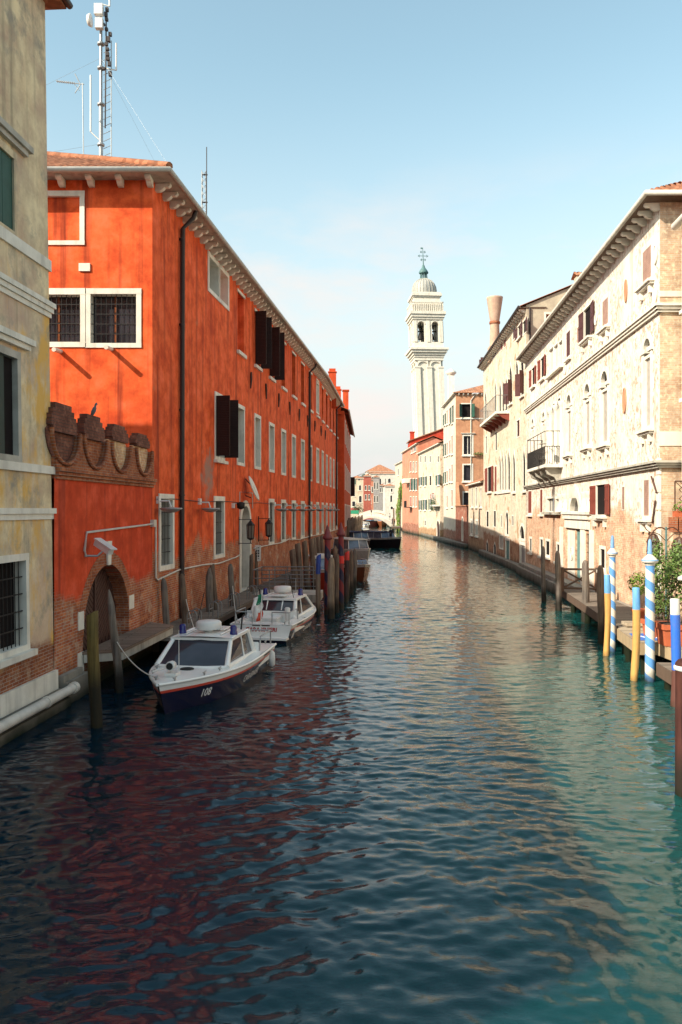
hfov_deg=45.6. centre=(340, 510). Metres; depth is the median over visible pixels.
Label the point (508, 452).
window
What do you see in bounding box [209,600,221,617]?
ladder hoop
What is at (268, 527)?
wall lantern
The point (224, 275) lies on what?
window
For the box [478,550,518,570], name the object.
quay
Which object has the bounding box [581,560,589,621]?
mooring post
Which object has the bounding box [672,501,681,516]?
flower box
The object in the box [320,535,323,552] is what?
mooring post
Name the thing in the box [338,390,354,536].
red terrace
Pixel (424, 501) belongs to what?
window
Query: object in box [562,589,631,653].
dock
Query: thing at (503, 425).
gothic palazzo
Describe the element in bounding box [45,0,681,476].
sky
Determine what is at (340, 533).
striped pole
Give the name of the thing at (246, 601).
walkway
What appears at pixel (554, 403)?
window
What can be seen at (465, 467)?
window
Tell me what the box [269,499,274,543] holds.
window
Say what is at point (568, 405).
window
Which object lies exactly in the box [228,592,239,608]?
ladder hoop
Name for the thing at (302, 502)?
window
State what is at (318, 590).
mooring post
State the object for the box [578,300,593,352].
window
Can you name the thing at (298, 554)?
mooring post
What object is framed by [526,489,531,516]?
window
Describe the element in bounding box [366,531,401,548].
motor boat
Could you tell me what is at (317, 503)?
window
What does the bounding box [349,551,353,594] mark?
mooring post
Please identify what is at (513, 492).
window
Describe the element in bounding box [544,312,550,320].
window
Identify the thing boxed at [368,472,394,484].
white palace
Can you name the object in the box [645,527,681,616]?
lamp post
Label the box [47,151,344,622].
orange building
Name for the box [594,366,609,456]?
window
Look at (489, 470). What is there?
window
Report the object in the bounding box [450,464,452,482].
window
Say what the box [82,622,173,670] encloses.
dock
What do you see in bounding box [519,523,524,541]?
window
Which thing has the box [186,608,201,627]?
ladder hoop
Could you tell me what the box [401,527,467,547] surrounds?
quay
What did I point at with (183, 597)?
mooring post
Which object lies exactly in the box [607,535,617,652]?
striped pole
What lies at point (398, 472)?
ivy house
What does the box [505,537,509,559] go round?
door
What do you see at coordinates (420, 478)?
window
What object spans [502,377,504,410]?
window
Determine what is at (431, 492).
stone house
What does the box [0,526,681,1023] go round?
water
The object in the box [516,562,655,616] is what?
quay
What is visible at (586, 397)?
window
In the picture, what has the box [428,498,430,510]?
window
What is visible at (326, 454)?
window
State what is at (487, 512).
window
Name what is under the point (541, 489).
window
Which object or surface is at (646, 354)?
window
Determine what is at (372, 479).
narrow red house
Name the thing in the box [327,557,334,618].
mooring post
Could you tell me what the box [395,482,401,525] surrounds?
climbing plant
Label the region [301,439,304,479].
window
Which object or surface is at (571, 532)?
panelled door
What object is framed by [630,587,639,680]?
mooring pole
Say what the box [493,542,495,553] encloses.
window
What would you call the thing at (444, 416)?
window
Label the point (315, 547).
mooring post
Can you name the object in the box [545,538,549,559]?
window
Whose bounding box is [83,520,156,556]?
security camera
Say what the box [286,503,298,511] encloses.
wall lamp
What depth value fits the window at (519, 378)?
59.50 m
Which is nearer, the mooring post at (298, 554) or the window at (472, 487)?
the mooring post at (298, 554)
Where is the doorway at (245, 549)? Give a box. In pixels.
[240,500,251,592]
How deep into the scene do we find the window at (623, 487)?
32.80 m
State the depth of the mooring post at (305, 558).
42.21 m
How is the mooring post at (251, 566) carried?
in the water
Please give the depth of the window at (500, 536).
70.49 m
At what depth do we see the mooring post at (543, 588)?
39.93 m
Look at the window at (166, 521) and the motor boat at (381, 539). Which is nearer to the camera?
the window at (166, 521)
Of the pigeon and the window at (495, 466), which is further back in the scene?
the window at (495, 466)
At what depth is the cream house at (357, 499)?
262.00 m
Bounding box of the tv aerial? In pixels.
[56,74,83,153]
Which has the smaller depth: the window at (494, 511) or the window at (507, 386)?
the window at (507, 386)
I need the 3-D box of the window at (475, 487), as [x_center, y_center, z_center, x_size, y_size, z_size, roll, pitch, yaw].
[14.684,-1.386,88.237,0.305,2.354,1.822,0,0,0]
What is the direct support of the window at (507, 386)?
in the gothic palazzo at (503, 425)
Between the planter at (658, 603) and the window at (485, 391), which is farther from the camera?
the window at (485, 391)
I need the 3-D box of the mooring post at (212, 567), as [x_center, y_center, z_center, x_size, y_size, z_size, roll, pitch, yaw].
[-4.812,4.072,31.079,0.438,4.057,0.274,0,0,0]
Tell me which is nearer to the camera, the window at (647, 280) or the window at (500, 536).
the window at (647, 280)
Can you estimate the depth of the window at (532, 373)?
55.29 m
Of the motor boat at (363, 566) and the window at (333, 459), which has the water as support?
the motor boat at (363, 566)
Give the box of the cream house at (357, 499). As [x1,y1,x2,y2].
[351,474,363,516]
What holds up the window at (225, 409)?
in the orange building
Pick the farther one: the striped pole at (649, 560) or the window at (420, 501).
the window at (420, 501)
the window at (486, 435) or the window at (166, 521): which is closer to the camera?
the window at (166, 521)
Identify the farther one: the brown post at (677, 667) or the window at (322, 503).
the window at (322, 503)
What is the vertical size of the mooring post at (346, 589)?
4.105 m
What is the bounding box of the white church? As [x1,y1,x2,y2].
[382,482,394,522]
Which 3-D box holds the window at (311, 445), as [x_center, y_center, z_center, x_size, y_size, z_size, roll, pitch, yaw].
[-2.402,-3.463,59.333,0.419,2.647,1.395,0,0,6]
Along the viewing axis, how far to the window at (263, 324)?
40.63 m
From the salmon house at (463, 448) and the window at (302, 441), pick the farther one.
the salmon house at (463, 448)
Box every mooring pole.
[603,575,610,655]
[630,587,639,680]
[670,598,680,706]
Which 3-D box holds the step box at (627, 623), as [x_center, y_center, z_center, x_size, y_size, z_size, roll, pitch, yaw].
[9.400,3.567,25.000,1.350,0.255,0.500,0,0,0]
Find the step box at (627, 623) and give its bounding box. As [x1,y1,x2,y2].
[621,621,642,626]
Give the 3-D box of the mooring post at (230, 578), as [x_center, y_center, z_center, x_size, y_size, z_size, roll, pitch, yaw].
[-4.306,4.110,32.307,0.406,3.980,0.315,0,0,0]
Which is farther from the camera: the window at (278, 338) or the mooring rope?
the window at (278, 338)
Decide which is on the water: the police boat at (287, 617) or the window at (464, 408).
the police boat at (287, 617)
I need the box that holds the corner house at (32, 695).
[0,0,79,746]
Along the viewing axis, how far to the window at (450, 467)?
113.01 m
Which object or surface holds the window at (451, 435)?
in the salmon house at (463, 448)
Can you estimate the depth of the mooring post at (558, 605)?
36.13 m
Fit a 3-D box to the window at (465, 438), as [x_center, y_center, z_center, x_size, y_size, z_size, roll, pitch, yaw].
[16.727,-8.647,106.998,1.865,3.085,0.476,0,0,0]
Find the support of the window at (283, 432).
in the orange building
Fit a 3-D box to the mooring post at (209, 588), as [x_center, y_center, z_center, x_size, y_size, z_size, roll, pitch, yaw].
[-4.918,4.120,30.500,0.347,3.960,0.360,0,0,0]
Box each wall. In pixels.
[45,402,156,702]
[455,482,467,543]
[668,517,681,618]
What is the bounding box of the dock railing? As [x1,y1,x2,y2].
[561,567,596,591]
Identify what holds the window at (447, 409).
in the salmon house at (463, 448)
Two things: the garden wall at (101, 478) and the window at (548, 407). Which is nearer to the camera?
the garden wall at (101, 478)
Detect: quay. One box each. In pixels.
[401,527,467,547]
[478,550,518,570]
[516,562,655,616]
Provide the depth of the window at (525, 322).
59.10 m
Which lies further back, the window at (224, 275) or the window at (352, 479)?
the window at (352, 479)
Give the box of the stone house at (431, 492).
[416,440,443,536]
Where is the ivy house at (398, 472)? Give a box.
[394,461,401,526]
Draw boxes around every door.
[83,568,115,650]
[436,520,439,536]
[461,516,462,540]
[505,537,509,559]
[519,541,525,561]
[568,529,574,579]
[577,529,579,581]
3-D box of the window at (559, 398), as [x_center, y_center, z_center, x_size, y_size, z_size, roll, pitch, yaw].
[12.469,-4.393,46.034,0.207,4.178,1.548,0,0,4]
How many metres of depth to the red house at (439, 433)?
158.00 m
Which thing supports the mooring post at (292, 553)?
in the water
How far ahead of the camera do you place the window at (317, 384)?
63.53 m
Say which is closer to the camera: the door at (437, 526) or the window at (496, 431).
the window at (496, 431)
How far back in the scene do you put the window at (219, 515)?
34.54 m
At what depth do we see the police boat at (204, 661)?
19.89 m
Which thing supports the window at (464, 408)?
in the salmon house at (463, 448)
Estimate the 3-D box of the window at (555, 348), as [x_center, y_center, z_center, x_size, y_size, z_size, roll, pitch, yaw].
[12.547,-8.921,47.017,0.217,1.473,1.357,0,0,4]
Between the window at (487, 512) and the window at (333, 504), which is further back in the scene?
the window at (487, 512)
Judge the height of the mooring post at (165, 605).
3.900 m
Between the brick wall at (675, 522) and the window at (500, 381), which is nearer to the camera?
the brick wall at (675, 522)
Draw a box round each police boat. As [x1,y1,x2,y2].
[149,590,276,713]
[230,576,315,642]
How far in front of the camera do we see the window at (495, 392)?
73.14 m
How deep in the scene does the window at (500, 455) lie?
71.02 m
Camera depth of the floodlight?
36.32 m
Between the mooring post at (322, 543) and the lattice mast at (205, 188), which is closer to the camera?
the lattice mast at (205, 188)
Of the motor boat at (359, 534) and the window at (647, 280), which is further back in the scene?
the motor boat at (359, 534)
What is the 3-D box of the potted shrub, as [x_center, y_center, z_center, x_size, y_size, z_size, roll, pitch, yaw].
[9.643,2.841,26.203,0.752,1.759,0.675,0,0,0]
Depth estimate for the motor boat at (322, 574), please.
46.58 m
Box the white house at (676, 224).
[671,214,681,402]
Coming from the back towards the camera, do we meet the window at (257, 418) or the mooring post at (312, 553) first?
the mooring post at (312, 553)
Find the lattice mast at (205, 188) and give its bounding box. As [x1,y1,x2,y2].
[201,147,207,213]
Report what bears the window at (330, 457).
in the orange building
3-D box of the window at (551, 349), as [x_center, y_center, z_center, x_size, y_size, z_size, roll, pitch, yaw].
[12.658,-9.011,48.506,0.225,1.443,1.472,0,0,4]
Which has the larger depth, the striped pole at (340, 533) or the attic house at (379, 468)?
the attic house at (379, 468)
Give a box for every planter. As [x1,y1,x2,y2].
[640,538,681,637]
[655,540,681,645]
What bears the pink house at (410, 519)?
on the quay at (451, 542)
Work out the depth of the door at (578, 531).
41.49 m
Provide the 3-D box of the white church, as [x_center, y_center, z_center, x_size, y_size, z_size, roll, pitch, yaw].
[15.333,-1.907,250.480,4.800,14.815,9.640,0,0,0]
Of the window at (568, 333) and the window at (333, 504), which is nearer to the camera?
the window at (568, 333)
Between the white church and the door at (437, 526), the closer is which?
the door at (437, 526)
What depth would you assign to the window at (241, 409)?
38.27 m
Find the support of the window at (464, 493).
in the salmon house at (463, 448)
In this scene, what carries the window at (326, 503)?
in the orange building
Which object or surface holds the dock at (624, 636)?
in the water
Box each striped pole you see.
[323,525,332,614]
[337,523,344,608]
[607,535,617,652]
[641,539,658,682]
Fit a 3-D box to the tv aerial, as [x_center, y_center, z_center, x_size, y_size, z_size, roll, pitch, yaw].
[-10.667,-14.864,32.000,1.102,4.729,0.140,0,0,0]
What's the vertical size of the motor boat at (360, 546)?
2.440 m
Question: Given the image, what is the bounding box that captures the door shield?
[245,476,258,499]
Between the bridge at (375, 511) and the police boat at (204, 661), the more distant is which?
the bridge at (375, 511)
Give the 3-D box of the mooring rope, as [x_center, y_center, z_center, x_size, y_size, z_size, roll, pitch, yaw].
[-4.775,3.465,18.953,0.025,0.553,2.617,0,0,-36]
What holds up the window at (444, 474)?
in the salmon house at (463, 448)
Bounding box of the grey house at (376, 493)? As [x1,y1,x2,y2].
[372,473,381,520]
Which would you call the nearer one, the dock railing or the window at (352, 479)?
the dock railing
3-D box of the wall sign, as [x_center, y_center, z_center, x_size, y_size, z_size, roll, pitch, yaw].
[-4.171,2.150,40.730,0.300,0.800,0.066,0,0,6]
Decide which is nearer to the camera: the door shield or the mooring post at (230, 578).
the mooring post at (230, 578)
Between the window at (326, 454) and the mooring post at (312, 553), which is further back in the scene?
the window at (326, 454)
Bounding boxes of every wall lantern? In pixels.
[239,519,254,543]
[258,516,272,541]
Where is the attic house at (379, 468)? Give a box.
[365,465,394,474]
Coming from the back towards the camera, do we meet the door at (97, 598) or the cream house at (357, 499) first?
the cream house at (357, 499)
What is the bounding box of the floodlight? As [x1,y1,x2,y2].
[232,502,244,508]
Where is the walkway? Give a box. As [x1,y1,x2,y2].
[152,571,303,651]
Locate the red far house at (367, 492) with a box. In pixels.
[362,471,374,519]
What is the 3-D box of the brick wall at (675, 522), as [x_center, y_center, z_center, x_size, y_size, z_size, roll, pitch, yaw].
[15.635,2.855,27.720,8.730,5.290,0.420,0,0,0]
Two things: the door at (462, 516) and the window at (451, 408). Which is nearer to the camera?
the door at (462, 516)
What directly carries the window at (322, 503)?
in the orange building
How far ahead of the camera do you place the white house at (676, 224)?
27.48 m
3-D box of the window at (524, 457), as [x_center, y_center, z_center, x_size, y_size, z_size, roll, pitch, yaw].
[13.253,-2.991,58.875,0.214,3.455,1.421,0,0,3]
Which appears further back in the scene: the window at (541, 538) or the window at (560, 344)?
the window at (541, 538)
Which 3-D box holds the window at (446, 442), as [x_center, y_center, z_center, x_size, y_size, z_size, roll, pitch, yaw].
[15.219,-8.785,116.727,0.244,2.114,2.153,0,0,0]
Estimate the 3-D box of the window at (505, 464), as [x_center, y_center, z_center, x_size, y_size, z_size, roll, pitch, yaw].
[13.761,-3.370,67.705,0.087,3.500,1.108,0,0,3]
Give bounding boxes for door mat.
[629,633,656,639]
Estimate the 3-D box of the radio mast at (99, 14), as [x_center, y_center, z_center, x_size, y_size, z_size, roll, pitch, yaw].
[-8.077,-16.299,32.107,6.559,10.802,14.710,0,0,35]
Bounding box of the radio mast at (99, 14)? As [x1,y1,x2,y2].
[54,0,164,159]
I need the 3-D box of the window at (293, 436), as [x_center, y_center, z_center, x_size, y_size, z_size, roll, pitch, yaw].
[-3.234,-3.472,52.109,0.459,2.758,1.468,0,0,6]
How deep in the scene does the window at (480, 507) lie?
84.50 m
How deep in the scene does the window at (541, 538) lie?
52.08 m
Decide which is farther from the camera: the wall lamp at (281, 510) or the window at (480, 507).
the window at (480, 507)
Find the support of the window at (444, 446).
in the salmon house at (463, 448)
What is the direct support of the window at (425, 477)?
in the stone house at (431, 492)
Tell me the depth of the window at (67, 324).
25.90 m
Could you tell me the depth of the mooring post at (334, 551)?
36.56 m
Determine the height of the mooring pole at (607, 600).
4.112 m
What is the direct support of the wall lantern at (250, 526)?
attached to the orange building
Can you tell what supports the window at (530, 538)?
in the palazzo at (600, 355)
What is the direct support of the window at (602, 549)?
in the palazzo at (600, 355)
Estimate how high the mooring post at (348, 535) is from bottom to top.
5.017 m
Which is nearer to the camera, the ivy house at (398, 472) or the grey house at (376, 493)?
the ivy house at (398, 472)
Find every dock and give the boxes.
[82,622,173,670]
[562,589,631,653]
[617,626,681,674]
[656,662,671,689]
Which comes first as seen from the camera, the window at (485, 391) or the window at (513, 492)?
the window at (513, 492)
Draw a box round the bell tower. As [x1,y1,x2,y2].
[405,247,448,437]
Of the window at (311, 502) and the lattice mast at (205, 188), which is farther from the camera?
the window at (311, 502)
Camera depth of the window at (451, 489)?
110.75 m
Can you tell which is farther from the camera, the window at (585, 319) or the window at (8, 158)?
the window at (585, 319)
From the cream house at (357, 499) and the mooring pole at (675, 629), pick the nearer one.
the mooring pole at (675, 629)
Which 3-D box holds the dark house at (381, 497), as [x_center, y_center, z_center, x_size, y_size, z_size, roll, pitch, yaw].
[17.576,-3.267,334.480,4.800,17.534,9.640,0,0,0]
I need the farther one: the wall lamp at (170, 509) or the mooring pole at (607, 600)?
the wall lamp at (170, 509)
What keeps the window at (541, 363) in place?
in the palazzo at (600, 355)
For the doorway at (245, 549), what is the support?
in the orange building
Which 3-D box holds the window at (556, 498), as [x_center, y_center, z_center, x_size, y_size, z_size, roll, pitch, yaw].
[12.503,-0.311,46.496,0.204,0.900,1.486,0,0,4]
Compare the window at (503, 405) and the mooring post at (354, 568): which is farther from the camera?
the window at (503, 405)
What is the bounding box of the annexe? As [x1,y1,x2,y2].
[465,478,483,551]
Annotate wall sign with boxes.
[255,545,260,560]
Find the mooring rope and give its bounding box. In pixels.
[117,642,159,678]
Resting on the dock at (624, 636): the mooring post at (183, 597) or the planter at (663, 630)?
the planter at (663, 630)
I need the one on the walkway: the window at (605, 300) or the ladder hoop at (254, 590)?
the ladder hoop at (254, 590)
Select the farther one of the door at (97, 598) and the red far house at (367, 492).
the red far house at (367, 492)
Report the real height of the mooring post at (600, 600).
4.247 m
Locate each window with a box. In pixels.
[0,139,18,237]
[0,344,21,461]
[0,553,37,668]
[47,191,84,244]
[49,288,85,346]
[85,288,141,347]
[158,493,174,571]
[207,250,219,300]
[214,391,237,464]
[214,496,224,558]
[219,263,228,310]
[237,403,244,466]
[254,413,260,469]
[255,311,271,368]
[269,422,274,472]
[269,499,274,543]
[270,327,284,379]
[281,428,285,475]
[281,499,285,541]
[292,434,295,477]
[292,500,295,538]
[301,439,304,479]
[301,501,304,537]
[311,445,311,480]
[311,502,311,535]
[316,380,318,414]
[316,447,318,482]
[316,502,318,534]
[322,450,323,484]
[322,503,323,532]
[326,454,327,485]
[326,503,327,525]
[330,457,330,486]
[333,459,334,488]
[333,504,334,529]
[350,476,354,496]
[418,476,421,486]
[419,500,421,510]
[422,499,426,510]
[423,476,426,486]
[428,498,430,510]
[435,474,439,486]
[443,413,445,426]
[443,443,445,457]
[443,471,445,484]
[445,409,447,425]
[445,442,447,456]
[448,439,450,455]
[448,467,450,482]
[450,405,452,424]
[450,435,452,455]
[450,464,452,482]
[450,489,452,507]
[459,403,474,418]
[461,433,474,455]
[462,464,472,482]
[462,491,467,504]
[469,518,472,536]
[470,487,472,507]
[474,487,476,507]
[474,519,477,537]
[479,487,481,508]
[484,391,486,420]
[485,435,486,454]
[485,465,492,493]
[486,511,488,527]
[493,465,496,493]
[493,510,495,527]
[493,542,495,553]
[494,378,496,410]
[495,431,496,451]
[499,381,500,410]
[499,455,500,490]
[499,534,502,549]
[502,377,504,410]
[502,452,503,490]
[504,362,512,406]
[504,449,506,490]
[505,374,507,410]
[505,510,508,536]
[508,452,509,489]
[511,452,515,493]
[515,321,521,341]
[515,361,518,373]
[515,362,523,399]
[516,418,519,438]
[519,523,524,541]
[520,316,527,336]
[520,447,525,492]
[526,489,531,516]
[527,536,531,554]
[529,364,535,389]
[530,416,534,451]
[537,353,544,382]
[537,487,542,515]
[537,537,542,558]
[540,409,545,459]
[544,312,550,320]
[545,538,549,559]
[546,496,554,511]
[547,407,549,463]
[549,345,553,372]
[551,402,555,463]
[553,342,557,368]
[553,542,558,563]
[555,497,558,511]
[557,396,561,468]
[558,338,562,364]
[561,391,572,463]
[563,327,570,362]
[568,488,581,511]
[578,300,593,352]
[578,380,591,457]
[589,481,608,526]
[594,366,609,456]
[595,290,610,341]
[596,545,605,574]
[622,486,624,509]
[634,236,654,300]
[635,333,653,443]
[635,474,651,531]
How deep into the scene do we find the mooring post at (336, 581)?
35.38 m
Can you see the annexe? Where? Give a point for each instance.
(475, 515)
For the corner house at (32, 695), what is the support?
in the water
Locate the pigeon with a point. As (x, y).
(93, 410)
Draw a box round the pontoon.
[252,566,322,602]
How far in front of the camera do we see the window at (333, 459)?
77.86 m
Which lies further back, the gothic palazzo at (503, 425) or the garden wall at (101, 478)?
the gothic palazzo at (503, 425)
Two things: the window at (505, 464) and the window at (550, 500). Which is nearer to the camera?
the window at (550, 500)
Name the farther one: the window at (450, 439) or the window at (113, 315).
the window at (450, 439)
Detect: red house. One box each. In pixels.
[371,475,379,519]
[406,428,443,505]
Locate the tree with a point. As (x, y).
(357, 507)
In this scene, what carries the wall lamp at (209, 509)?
attached to the orange building
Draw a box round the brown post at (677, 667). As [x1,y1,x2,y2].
[673,658,681,797]
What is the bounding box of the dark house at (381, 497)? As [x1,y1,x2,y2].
[380,481,388,513]
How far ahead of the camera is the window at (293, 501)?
52.62 m
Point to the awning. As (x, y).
(354, 511)
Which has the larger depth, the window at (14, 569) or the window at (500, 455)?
the window at (500, 455)
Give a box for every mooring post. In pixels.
[86,610,102,728]
[107,589,123,693]
[161,578,169,643]
[179,574,189,622]
[205,567,212,611]
[210,564,217,609]
[228,564,236,622]
[249,554,253,591]
[255,551,258,585]
[289,549,298,589]
[295,543,304,589]
[302,540,310,589]
[309,538,315,589]
[314,537,316,555]
[316,536,320,552]
[316,554,320,614]
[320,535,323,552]
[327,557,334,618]
[333,546,336,563]
[334,554,338,612]
[344,551,348,602]
[347,520,349,536]
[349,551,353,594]
[353,548,356,588]
[541,546,545,601]
[555,551,561,610]
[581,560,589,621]
[597,565,604,643]
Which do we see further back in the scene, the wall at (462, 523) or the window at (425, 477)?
the window at (425, 477)
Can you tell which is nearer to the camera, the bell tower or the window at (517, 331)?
the window at (517, 331)
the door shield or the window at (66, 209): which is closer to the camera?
the window at (66, 209)
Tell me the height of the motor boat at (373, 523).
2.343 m
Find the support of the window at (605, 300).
in the palazzo at (600, 355)
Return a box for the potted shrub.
[627,572,644,617]
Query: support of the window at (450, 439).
in the salmon house at (463, 448)
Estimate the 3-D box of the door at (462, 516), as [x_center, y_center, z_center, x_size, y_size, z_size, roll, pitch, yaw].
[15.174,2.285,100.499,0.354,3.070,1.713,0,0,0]
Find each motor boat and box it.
[303,553,332,589]
[331,537,370,560]
[344,558,370,580]
[349,531,369,546]
[363,520,377,526]
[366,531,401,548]
[377,520,386,526]
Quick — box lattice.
[674,480,681,510]
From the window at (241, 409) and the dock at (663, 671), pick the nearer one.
the dock at (663, 671)
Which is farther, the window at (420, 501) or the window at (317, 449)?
the window at (420, 501)
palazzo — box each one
[477,272,581,562]
[516,181,681,618]
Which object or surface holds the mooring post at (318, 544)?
in the water
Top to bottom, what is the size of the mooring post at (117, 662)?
4.150 m
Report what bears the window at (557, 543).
in the palazzo at (600, 355)
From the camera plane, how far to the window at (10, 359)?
16.77 m
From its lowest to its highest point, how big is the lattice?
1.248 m
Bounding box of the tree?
[352,504,364,512]
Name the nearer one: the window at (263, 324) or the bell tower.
the window at (263, 324)
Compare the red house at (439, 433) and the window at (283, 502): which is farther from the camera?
the red house at (439, 433)
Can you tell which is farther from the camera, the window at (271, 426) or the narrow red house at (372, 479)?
the narrow red house at (372, 479)
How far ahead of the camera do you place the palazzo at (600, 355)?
34.26 m
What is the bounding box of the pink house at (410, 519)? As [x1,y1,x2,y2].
[400,436,442,534]
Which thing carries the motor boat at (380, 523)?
on the water
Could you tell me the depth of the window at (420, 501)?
143.84 m
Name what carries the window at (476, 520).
in the annexe
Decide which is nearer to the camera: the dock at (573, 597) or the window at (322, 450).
the dock at (573, 597)
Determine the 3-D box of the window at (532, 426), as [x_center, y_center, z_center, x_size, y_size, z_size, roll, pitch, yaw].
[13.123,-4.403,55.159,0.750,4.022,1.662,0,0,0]
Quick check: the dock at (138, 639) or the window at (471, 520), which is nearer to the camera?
the dock at (138, 639)
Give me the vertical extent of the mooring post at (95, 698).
4.023 m
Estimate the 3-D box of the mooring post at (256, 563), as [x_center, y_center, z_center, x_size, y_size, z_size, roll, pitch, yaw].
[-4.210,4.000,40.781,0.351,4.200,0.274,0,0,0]
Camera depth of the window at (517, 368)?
62.12 m
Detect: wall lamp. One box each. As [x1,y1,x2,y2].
[156,496,181,512]
[198,498,219,511]
[274,502,287,511]
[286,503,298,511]
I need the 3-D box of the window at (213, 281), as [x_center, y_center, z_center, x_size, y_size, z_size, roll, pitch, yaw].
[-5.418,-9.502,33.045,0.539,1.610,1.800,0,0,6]
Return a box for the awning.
[351,510,358,514]
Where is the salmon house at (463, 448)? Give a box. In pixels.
[441,369,482,540]
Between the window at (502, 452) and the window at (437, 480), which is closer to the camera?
the window at (502, 452)
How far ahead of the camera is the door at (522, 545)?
60.33 m
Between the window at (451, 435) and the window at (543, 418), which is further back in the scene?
the window at (451, 435)
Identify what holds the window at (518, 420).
in the gothic palazzo at (503, 425)
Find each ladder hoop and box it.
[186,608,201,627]
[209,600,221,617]
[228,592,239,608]
[247,585,256,597]
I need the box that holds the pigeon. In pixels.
[90,402,97,414]
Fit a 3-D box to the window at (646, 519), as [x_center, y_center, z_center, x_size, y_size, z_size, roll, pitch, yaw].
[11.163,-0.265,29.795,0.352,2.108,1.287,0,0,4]
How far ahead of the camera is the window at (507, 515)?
67.42 m
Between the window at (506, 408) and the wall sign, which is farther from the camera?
the window at (506, 408)
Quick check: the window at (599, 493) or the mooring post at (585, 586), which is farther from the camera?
the window at (599, 493)
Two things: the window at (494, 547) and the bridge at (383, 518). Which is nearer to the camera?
the window at (494, 547)
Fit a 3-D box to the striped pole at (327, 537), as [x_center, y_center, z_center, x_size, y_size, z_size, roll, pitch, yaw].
[-0.581,3.365,35.081,0.433,5.470,0.433,0,0,0]
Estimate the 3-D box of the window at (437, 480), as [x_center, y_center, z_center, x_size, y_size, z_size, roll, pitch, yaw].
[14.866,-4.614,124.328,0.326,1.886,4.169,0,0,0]
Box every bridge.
[356,513,391,526]
[359,510,383,516]

